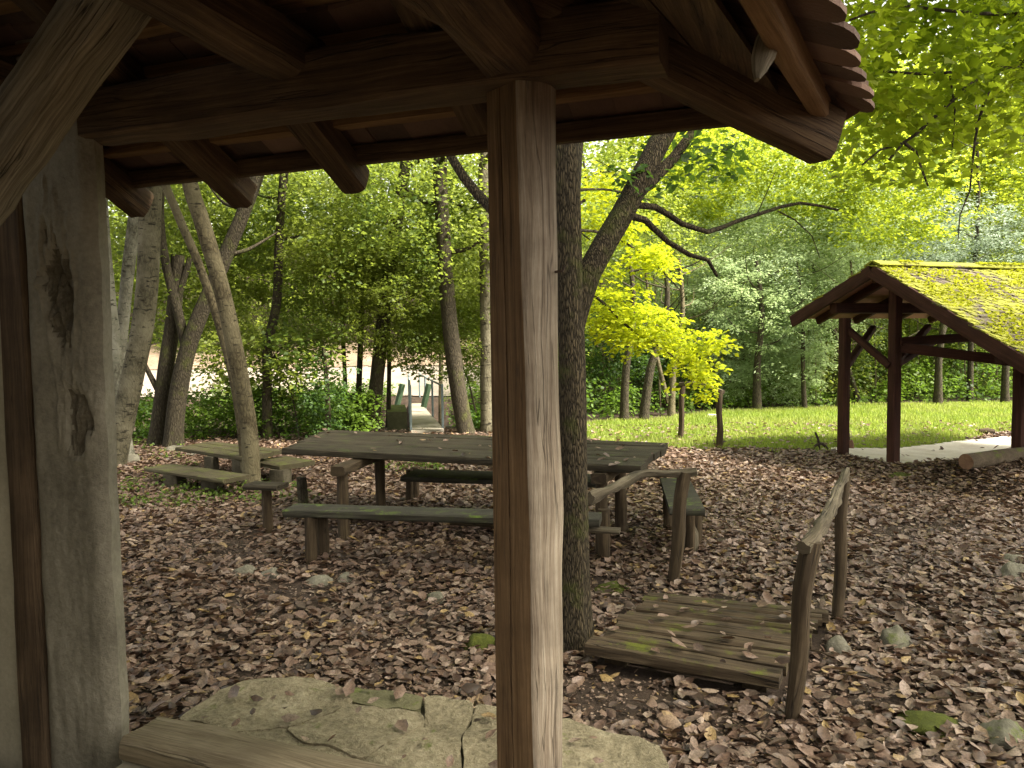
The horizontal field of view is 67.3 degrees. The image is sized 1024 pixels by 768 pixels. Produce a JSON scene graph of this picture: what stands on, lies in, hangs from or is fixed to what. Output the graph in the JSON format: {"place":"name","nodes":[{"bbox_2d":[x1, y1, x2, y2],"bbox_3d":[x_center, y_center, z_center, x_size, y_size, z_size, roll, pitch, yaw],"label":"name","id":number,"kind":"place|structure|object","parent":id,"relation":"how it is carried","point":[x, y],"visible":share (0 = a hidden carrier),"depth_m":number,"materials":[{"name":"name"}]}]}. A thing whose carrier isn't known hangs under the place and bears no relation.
{"place":"outdoors","nodes":[
{"label":"outdoors","id":0,"kind":"place"},
{"bbox_2d":[141,365,479,397],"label":"road","id":1,"kind":"structure","parent":0,"point":[397,376],"depth_m":26.36,"materials":[{"name":"grey asphalt"}]},
{"bbox_2d":[147,339,480,369],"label":"earth bank","id":2,"kind":"structure","parent":0,"point":[153,360],"depth_m":30.84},
{"bbox_2d":[108,0,1021,240],"label":"sky","id":3,"kind":"structure","parent":0,"point":[933,2],"materials":[{"name":"white"}]},
{"bbox_2d":[114,236,1023,767],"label":"ground","id":4,"kind":"structure","parent":0,"point":[642,674],"depth_m":5.13,"materials":[{"name":"soil"}]},
{"bbox_2d":[106,198,134,453],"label":"tree","id":5,"kind":"object","parent":4,"relation":"on","point":[117,355],"visible":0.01,"depth_m":11.44,"materials":[{"name":"grey plant"}]},
{"bbox_2d":[117,216,137,361],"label":"tree","id":6,"kind":"object","parent":4,"relation":"on","point":[127,275],"visible":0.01,"depth_m":11.84,"materials":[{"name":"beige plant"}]},
{"bbox_2d":[128,454,139,462],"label":"rock","id":7,"kind":"object","parent":4,"relation":"on","point":[133,457],"visible":0.25,"depth_m":11.46,"materials":[{"name":"beige stone"}]},
{"bbox_2d":[166,445,179,452],"bbox_3d":[-5.540,1.106,12.678,0.424,0.191,0.322,-1,3,-3],"label":"rock","id":8,"kind":"object","parent":4,"relation":"on","point":[171,448],"visible":0.21,"depth_m":12.57,"materials":[{"name":"beige stone"}]},
{"bbox_2d":[108,182,265,466],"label":"tree","id":9,"kind":"object","parent":4,"relation":"on","point":[148,296],"visible":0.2,"depth_m":10.89,"materials":[{"name":"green plant"}]},
{"bbox_2d":[144,464,251,493],"bbox_3d":[-3.799,1.209,9.232,1.598,0.336,0.419,2,4,34],"label":"plank bench","id":10,"kind":"object","parent":4,"relation":"on","point":[174,474],"visible":0.77,"depth_m":9.12,"materials":[{"name":"brown wood"}]},
{"bbox_2d":[110,178,304,445],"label":"tree","id":11,"kind":"object","parent":4,"relation":"on","point":[161,383],"visible":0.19,"depth_m":13.16,"materials":[{"name":"green plant"}]},
{"bbox_2d":[161,182,260,483],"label":"tree","id":12,"kind":"object","parent":4,"relation":"on","point":[222,310],"visible":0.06,"depth_m":9.24,"materials":[{"name":"beige plant"}]},
{"bbox_2d":[175,441,281,481],"bbox_3d":[-3.754,1.087,10.299,1.765,0.465,0.879,1,4,33],"label":"mossy table","id":13,"kind":"object","parent":4,"relation":"on","point":[213,451],"visible":0.64,"depth_m":10.03,"materials":[{"name":"brown wood"}]},
{"bbox_2d":[233,564,256,577],"bbox_3d":[-2.006,1.427,5.795,0.204,0.142,0.146,-3,4,-31],"label":"rock","id":14,"kind":"object","parent":4,"relation":"on","point":[246,568],"visible":0.52,"depth_m":5.75,"materials":[{"name":"grey stone"}]},
{"bbox_2d":[154,169,359,446],"bbox_3d":[-5.609,-2.581,15.236,5.373,7.358,5.887,-1,3,0],"label":"tree","id":15,"kind":"object","parent":4,"relation":"on","point":[189,335],"visible":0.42,"depth_m":12.99,"materials":[{"name":"green plant"}]},
{"bbox_2d":[132,380,384,439],"bbox_3d":[-6.082,0.536,14.905,7.403,1.284,2.392,-1,3,0],"label":"hedge","id":16,"kind":"object","parent":4,"relation":"on","point":[192,420],"visible":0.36,"depth_m":14.46,"materials":[{"name":"green plant"}]},
{"bbox_2d":[242,481,288,532],"bbox_3d":[-2.290,1.189,7.184,0.352,0.527,0.228,0,4,15],"label":"stool","id":17,"kind":"object","parent":4,"relation":"on","point":[266,488],"visible":0.87,"depth_m":7.16,"materials":[{"name":"brown wood"}]},
{"bbox_2d":[261,567,281,579],"bbox_3d":[-1.800,1.429,5.727,0.166,0.117,0.126,-2,3,-12],"label":"rock","id":18,"kind":"object","parent":4,"relation":"on","point":[273,570],"visible":0.57,"depth_m":5.70,"materials":[{"name":"grey stone"}]},
{"bbox_2d":[190,316,359,439],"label":"sapling","id":19,"kind":"object","parent":4,"relation":"on","point":[281,361],"visible":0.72,"depth_m":13.93,"materials":[{"name":"green plant"}]},
{"bbox_2d":[118,432,448,508],"bbox_3d":[-3.098,1.183,10.648,9.684,0.345,5.379,0,4,13],"label":"ground cover","id":20,"kind":"object","parent":4,"relation":"on","point":[205,488],"visible":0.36,"depth_m":8.91,"materials":[{"name":"green plant"}]},
{"bbox_2d":[260,456,314,482],"bbox_3d":[-2.929,1.161,9.799,0.716,0.376,0.578,2,5,42],"label":"plank bench","id":21,"kind":"object","parent":4,"relation":"on","point":[281,467],"visible":0.85,"depth_m":9.58,"materials":[{"name":"brown wood"}]},
{"bbox_2d":[195,170,408,438],"bbox_3d":[-4.734,-3.010,15.646,5.355,8.070,3.966,2,4,35],"label":"tree","id":22,"kind":"object","parent":4,"relation":"on","point":[267,409],"visible":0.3,"depth_m":14.35,"materials":[{"name":"green plant"}]},
{"bbox_2d":[296,476,307,503],"bbox_3d":[-2.203,1.217,8.112,0.128,0.474,0.123,-1,3,0],"label":"bench leg","id":23,"kind":"object","parent":4,"relation":"on","point":[302,491],"visible":0.62,"depth_m":8.06,"materials":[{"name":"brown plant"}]},
{"bbox_2d":[304,574,332,586],"bbox_3d":[-1.402,1.439,5.566,0.198,0.115,0.154,-1,3,0],"label":"rock","id":24,"kind":"object","parent":4,"relation":"on","point":[318,579],"visible":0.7,"depth_m":5.53,"materials":[{"name":"grey stone"}]},
{"bbox_2d":[291,345,361,437],"bbox_3d":[-3.277,0.266,13.593,1.139,1.907,1.101,2,4,40],"label":"ivy bush","id":25,"kind":"object","parent":4,"relation":"on","point":[326,405],"visible":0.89,"depth_m":13.54,"materials":[{"name":"green plant"}]},
{"bbox_2d":[263,185,407,424],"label":"sapling","id":26,"kind":"object","parent":4,"relation":"on","point":[330,287],"visible":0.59,"depth_m":14.11,"materials":[{"name":"green plant"}]},
{"bbox_2d":[245,161,440,428],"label":"sapling","id":27,"kind":"object","parent":4,"relation":"on","point":[368,228],"visible":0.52,"depth_m":13.96,"materials":[{"name":"green plant"}]},
{"bbox_2d":[337,572,354,581],"bbox_3d":[-1.216,1.435,5.658,0.144,0.103,0.111,-1,3,-8],"label":"rock","id":28,"kind":"object","parent":4,"relation":"on","point":[344,575],"visible":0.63,"depth_m":5.62,"materials":[{"name":"grey stone"}]},
{"bbox_2d":[268,155,488,431],"bbox_3d":[-2.334,-2.920,14.259,4.491,8.068,4.103,-3,4,-26],"label":"tree","id":29,"kind":"object","parent":4,"relation":"on","point":[376,382],"visible":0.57,"depth_m":13.98,"materials":[{"name":"green plant"}]},
{"bbox_2d":[350,167,462,426],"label":"sapling","id":30,"kind":"object","parent":4,"relation":"on","point":[388,394],"visible":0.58,"depth_m":14.84,"materials":[{"name":"green plant"}]},
{"bbox_2d":[387,373,443,433],"bbox_3d":[-2.480,0.495,18.738,1.099,1.406,8.632,-1,3,-9],"label":"stream footbridge","id":31,"kind":"object","parent":4,"relation":"on","point":[420,416],"visible":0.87,"depth_m":15.89,"materials":[{"name":"grey wood"}]},
{"bbox_2d":[367,157,489,434],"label":"tree","id":32,"kind":"object","parent":4,"relation":"on","point":[453,348],"visible":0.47,"depth_m":14.25,"materials":[{"name":"green plant"}]},
{"bbox_2d":[391,296,479,424],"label":"sapling","id":33,"kind":"object","parent":4,"relation":"on","point":[431,375],"visible":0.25,"depth_m":15.52,"materials":[{"name":"green plant"}]},
{"bbox_2d":[425,591,445,604],"bbox_3d":[-0.524,1.474,5.203,0.128,0.134,0.117,-3,4,-34],"label":"rock","id":34,"kind":"object","parent":4,"relation":"on","point":[437,594],"visible":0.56,"depth_m":5.18,"materials":[{"name":"grey stone"}]},
{"bbox_2d":[394,204,479,425],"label":"sapling","id":35,"kind":"object","parent":4,"relation":"on","point":[439,406],"visible":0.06,"depth_m":20.36,"materials":[{"name":"green plant"}]},
{"bbox_2d":[0,0,874,767],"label":"timber porch","id":36,"kind":"object","parent":4,"relation":"on","point":[122,104],"visible":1,"depth_m":2.49,"materials":[{"name":"brown wood"}]},
{"bbox_2d":[421,701,474,767],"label":"paving bed","id":37,"kind":"object","parent":4,"relation":"on","point":[423,714],"visible":0.03,"depth_m":3.50,"materials":[{"name":"black soil"}]},
{"bbox_2d":[180,676,351,732],"bbox_3d":[-1.121,1.541,3.598,0.751,0.145,0.550,-1,3,0],"label":"flagstone","id":38,"kind":"object","parent":37,"relation":"on","point":[219,708],"visible":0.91,"depth_m":3.58,"materials":[{"name":"stone"}]},
{"bbox_2d":[239,728,362,760],"bbox_3d":[-0.961,1.575,3.104,0.690,0.142,0.408,1,4,31],"label":"flagstone","id":39,"kind":"object","parent":37,"relation":"on","point":[281,735],"visible":0.28,"depth_m":3.26,"materials":[{"name":"stone"}]},
{"bbox_2d":[287,704,424,760],"bbox_3d":[-0.682,1.546,3.364,0.519,0.142,0.414,1,4,24],"label":"flagstone","id":40,"kind":"object","parent":37,"relation":"on","point":[365,732],"visible":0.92,"depth_m":3.33,"materials":[{"name":"stone"}]},
{"bbox_2d":[350,687,422,712],"bbox_3d":[-0.617,1.543,3.642,0.448,0.143,0.180,0,4,19],"label":"flagstone","id":41,"kind":"object","parent":37,"relation":"on","point":[388,700],"visible":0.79,"depth_m":3.61,"materials":[{"name":"beige stone"}]},
{"bbox_2d":[364,695,472,767],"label":"flagstone","id":42,"kind":"object","parent":37,"relation":"on","point":[448,721],"visible":0.97,"depth_m":3.20,"materials":[{"name":"stone"}]},
{"bbox_2d":[462,704,668,767],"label":"flagstone","id":43,"kind":"object","parent":37,"relation":"on","point":[612,750],"visible":0.49,"depth_m":3.15,"materials":[{"name":"stone"}]},
{"bbox_2d":[282,503,620,564],"bbox_3d":[-0.495,1.247,5.973,2.638,0.537,0.648,-1,3,2],"label":"plank bench","id":44,"kind":"object","parent":4,"relation":"on","point":[316,517],"visible":0.61,"depth_m":6.01,"materials":[{"name":"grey wood"}]},
{"bbox_2d":[281,430,667,555],"bbox_3d":[-0.604,1.032,7.303,3.922,0.874,1.838,1,4,22],"label":"picnic table","id":45,"kind":"object","parent":4,"relation":"on","point":[360,452],"visible":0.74,"depth_m":7.09,"materials":[{"name":"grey wood"}]},
{"bbox_2d":[463,633,494,650],"bbox_3d":[-0.189,1.511,4.452,0.208,0.129,0.149,-1,3,-10],"label":"moss clump","id":46,"kind":"object","parent":4,"relation":"on","point":[482,640],"visible":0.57,"depth_m":4.42,"materials":[{"name":"green plant"}]},
{"bbox_2d":[400,466,595,503],"bbox_3d":[-0.211,1.154,7.809,2.339,0.481,0.852,1,4,24],"label":"plank bench","id":47,"kind":"object","parent":4,"relation":"on","point":[413,477],"visible":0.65,"depth_m":7.77,"materials":[{"name":"grey wood"}]},
{"bbox_2d":[398,147,638,432],"bbox_3d":[-0.225,-2.955,15.379,4.074,7.875,4.416,3,5,45],"label":"tree","id":48,"kind":"object","parent":4,"relation":"on","point":[481,175],"visible":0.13,"depth_m":14.48,"materials":[{"name":"green plant"}]},
{"bbox_2d":[108,14,1023,389],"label":"woodland","id":49,"kind":"object","parent":4,"relation":"on","point":[604,152],"depth_m":32.62,"materials":[{"name":"green plant"}]},
{"bbox_2d":[117,420,1023,767],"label":"fallen leaves","id":50,"kind":"object","parent":4,"relation":"on","point":[981,556],"depth_m":5.27,"materials":[{"name":"brown plant"}]},
{"bbox_2d":[958,447,1023,470],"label":"fallen log","id":51,"kind":"object","parent":50,"relation":"on","point":[973,461],"visible":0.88,"depth_m":9.12,"materials":[{"name":"brown wood"}]},
{"bbox_2d":[195,323,1012,430],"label":"undergrowth","id":52,"kind":"object","parent":4,"relation":"on","point":[611,399],"visible":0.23,"depth_m":19.64,"materials":[{"name":"green plant"}]},
{"bbox_2d":[594,581,628,592],"bbox_3d":[0.719,1.461,5.521,0.310,0.068,0.233,-3,4,-27],"label":"moss clump","id":53,"kind":"object","parent":4,"relation":"on","point":[615,585],"visible":0.6,"depth_m":5.48,"materials":[{"name":"green plant"}]},
{"bbox_2d":[446,130,838,655],"bbox_3d":[0.665,-4.060,5.102,11.577,11.280,10.881,2,5,43],"label":"oak tree","id":54,"kind":"object","parent":4,"relation":"on","point":[579,277],"visible":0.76,"depth_m":4.28,"materials":[{"name":"brown plant"}]},
{"bbox_2d":[581,170,709,420],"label":"tree","id":55,"kind":"object","parent":4,"relation":"on","point":[627,370],"visible":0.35,"depth_m":17.71,"materials":[{"name":"green plant"}]},
{"bbox_2d":[579,143,742,406],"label":"maple tree","id":56,"kind":"object","parent":4,"relation":"on","point":[618,321],"visible":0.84,"depth_m":9.39,"materials":[{"name":"yellow plant"}]},
{"bbox_2d":[660,478,704,553],"bbox_3d":[1.464,1.183,6.576,0.316,0.529,1.315,0,3,8],"label":"plank bench","id":57,"kind":"object","parent":4,"relation":"on","point":[695,510],"visible":0.66,"depth_m":6.33,"materials":[{"name":"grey wood"}]},
{"bbox_2d":[598,242,774,419],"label":"tree","id":58,"kind":"object","parent":4,"relation":"on","point":[647,389],"visible":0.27,"depth_m":18.75,"materials":[{"name":"green plant"}]},
{"bbox_2d":[606,127,805,415],"bbox_3d":[5.229,-4.263,20.163,5.760,9.785,8.092,-1,3,0],"label":"tree","id":59,"kind":"object","parent":4,"relation":"on","point":[705,212],"visible":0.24,"depth_m":19.43,"materials":[{"name":"green plant"}]},
{"bbox_2d":[584,467,850,721],"bbox_3d":[1.361,1.068,4.962,1.500,1.102,2.704,1,4,29],"label":"plank footbridge","id":60,"kind":"object","parent":4,"relation":"on","point":[635,637],"visible":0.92,"depth_m":4.21,"materials":[{"name":"brown wood"}]},
{"bbox_2d":[670,191,881,409],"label":"tree","id":61,"kind":"object","parent":4,"relation":"on","point":[723,324],"visible":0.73,"depth_m":18.38,"materials":[{"name":"green plant"}]},
{"bbox_2d":[674,116,903,402],"bbox_3d":[6.737,-3.317,20.642,4.814,7.784,7.029,-2,3,-12],"label":"tree","id":62,"kind":"object","parent":4,"relation":"on","point":[802,169],"visible":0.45,"depth_m":18.77,"materials":[{"name":"green plant"}]},
{"bbox_2d":[593,245,1000,413],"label":"thicket stems","id":63,"kind":"object","parent":4,"relation":"on","point":[852,346],"visible":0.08,"depth_m":19.68,"materials":[{"name":"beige plant"}]},
{"bbox_2d":[730,208,917,408],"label":"tree","id":64,"kind":"object","parent":4,"relation":"on","point":[803,339],"visible":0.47,"depth_m":18.41,"materials":[{"name":"green plant"}]},
{"bbox_2d":[824,635,851,653],"bbox_3d":[1.838,1.491,4.311,0.168,0.165,0.121,-1,3,-9],"label":"rock","id":65,"kind":"object","parent":4,"relation":"on","point":[838,643],"visible":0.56,"depth_m":4.29,"materials":[{"name":"grey stone"}]},
{"bbox_2d":[751,142,937,407],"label":"tree","id":66,"kind":"object","parent":4,"relation":"on","point":[877,329],"visible":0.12,"depth_m":20.64,"materials":[{"name":"green plant"}]},
{"bbox_2d":[878,624,911,648],"bbox_3d":[2.163,1.471,4.338,0.207,0.232,0.153,-1,3,-10],"label":"rock","id":67,"kind":"object","parent":4,"relation":"on","point":[896,635],"visible":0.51,"depth_m":4.31,"materials":[{"name":"grey stone"}]},
{"bbox_2d":[796,111,997,381],"bbox_3d":[9.638,-2.961,19.922,4.349,7.042,8.125,1,4,26],"label":"tree","id":68,"kind":"object","parent":4,"relation":"on","point":[908,224],"visible":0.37,"depth_m":17.47,"materials":[{"name":"green plant"}]},
{"bbox_2d":[885,472,911,479],"bbox_3d":[4.797,1.148,9.501,0.400,0.111,0.267,-1,3,-1],"label":"moss clump","id":69,"kind":"object","parent":4,"relation":"on","point":[896,474],"visible":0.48,"depth_m":9.45,"materials":[{"name":"green plant"}]},
{"bbox_2d":[789,259,1023,463],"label":"open shelter","id":70,"kind":"object","parent":4,"relation":"on","point":[981,304],"visible":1,"depth_m":10.34,"materials":[{"name":"red wood"}]},
{"bbox_2d":[809,0,1023,239],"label":"maple tree","id":71,"kind":"object","parent":4,"relation":"on","point":[898,19],"visible":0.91,"depth_m":5.79,"materials":[{"name":"green plant"}]},
{"bbox_2d":[893,710,964,737],"bbox_3d":[1.879,1.541,3.466,0.288,0.110,0.228,-1,3,-1],"label":"moss clump","id":72,"kind":"object","parent":4,"relation":"on","point":[925,721],"visible":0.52,"depth_m":3.44,"materials":[{"name":"green plant"}]},
{"bbox_2d":[835,17,1023,400],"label":"tree","id":73,"kind":"object","parent":4,"relation":"on","point":[970,370],"visible":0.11,"depth_m":20.95,"materials":[{"name":"green plant"}]},
{"bbox_2d":[869,180,1023,403],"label":"tree","id":74,"kind":"object","parent":4,"relation":"on","point":[938,381],"visible":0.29,"depth_m":19.01,"materials":[{"name":"green plant"}]},
{"bbox_2d":[921,134,1023,402],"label":"tree","id":75,"kind":"object","parent":4,"relation":"on","point":[1005,394],"visible":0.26,"depth_m":20.11,"materials":[{"name":"green plant"}]},
{"bbox_2d":[980,718,1023,751],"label":"rock","id":76,"kind":"object","parent":4,"relation":"on","point":[1001,729],"visible":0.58,"depth_m":3.30,"materials":[{"name":"grey stone"}]},
{"bbox_2d":[997,562,1023,581],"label":"rock","id":77,"kind":"object","parent":4,"relation":"on","point":[1012,568],"visible":0.58,"depth_m":5.45,"materials":[{"name":"grey stone"}]},
{"bbox_2d":[1002,553,1023,563],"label":"rock","id":78,"kind":"object","parent":4,"relation":"on","point":[1010,557],"visible":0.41,"depth_m":5.77,"materials":[{"name":"grey stone"}]},
{"bbox_2d":[587,399,1011,453],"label":"lawn","id":79,"kind":"structure","parent":0,"point":[817,427],"depth_m":14.16,"materials":[{"name":"plant"}]},
{"bbox_2d":[678,382,724,447],"bbox_3d":[3.043,0.536,12.463,0.148,1.145,1.326,-2,4,-17],"label":"pole frame","id":80,"kind":"object","parent":79,"relation":"on","point":[719,436],"visible":0.75,"depth_m":11.88,"materials":[{"name":"brown wood"}]},
{"bbox_2d":[811,432,827,449],"bbox_3d":[4.642,0.881,11.587,0.332,0.322,0.040,-1,3,0],"label":"stump","id":81,"kind":"object","parent":79,"relation":"on","point":[818,443],"visible":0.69,"depth_m":11.57,"materials":[{"name":"wood"}]},
{"bbox_2d":[849,433,853,447],"bbox_3d":[5.253,0.906,12.030,0.186,0.282,0.179,-1,3,0],"label":"stump","id":82,"kind":"object","parent":79,"relation":"on","point":[851,443],"visible":0.33,"depth_m":11.95,"materials":[{"name":"wood"}]},
{"bbox_2d":[979,428,994,433],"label":"log block","id":83,"kind":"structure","parent":79,"relation":"on","point":[987,430],"depth_m":13.80,"materials":[{"name":"brown wood"}]},
{"bbox_2d":[831,436,1010,462],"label":"concrete slab","id":84,"kind":"structure","parent":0,"point":[954,449],"depth_m":12.21,"materials":[{"name":"grey concrete"}]}
]}

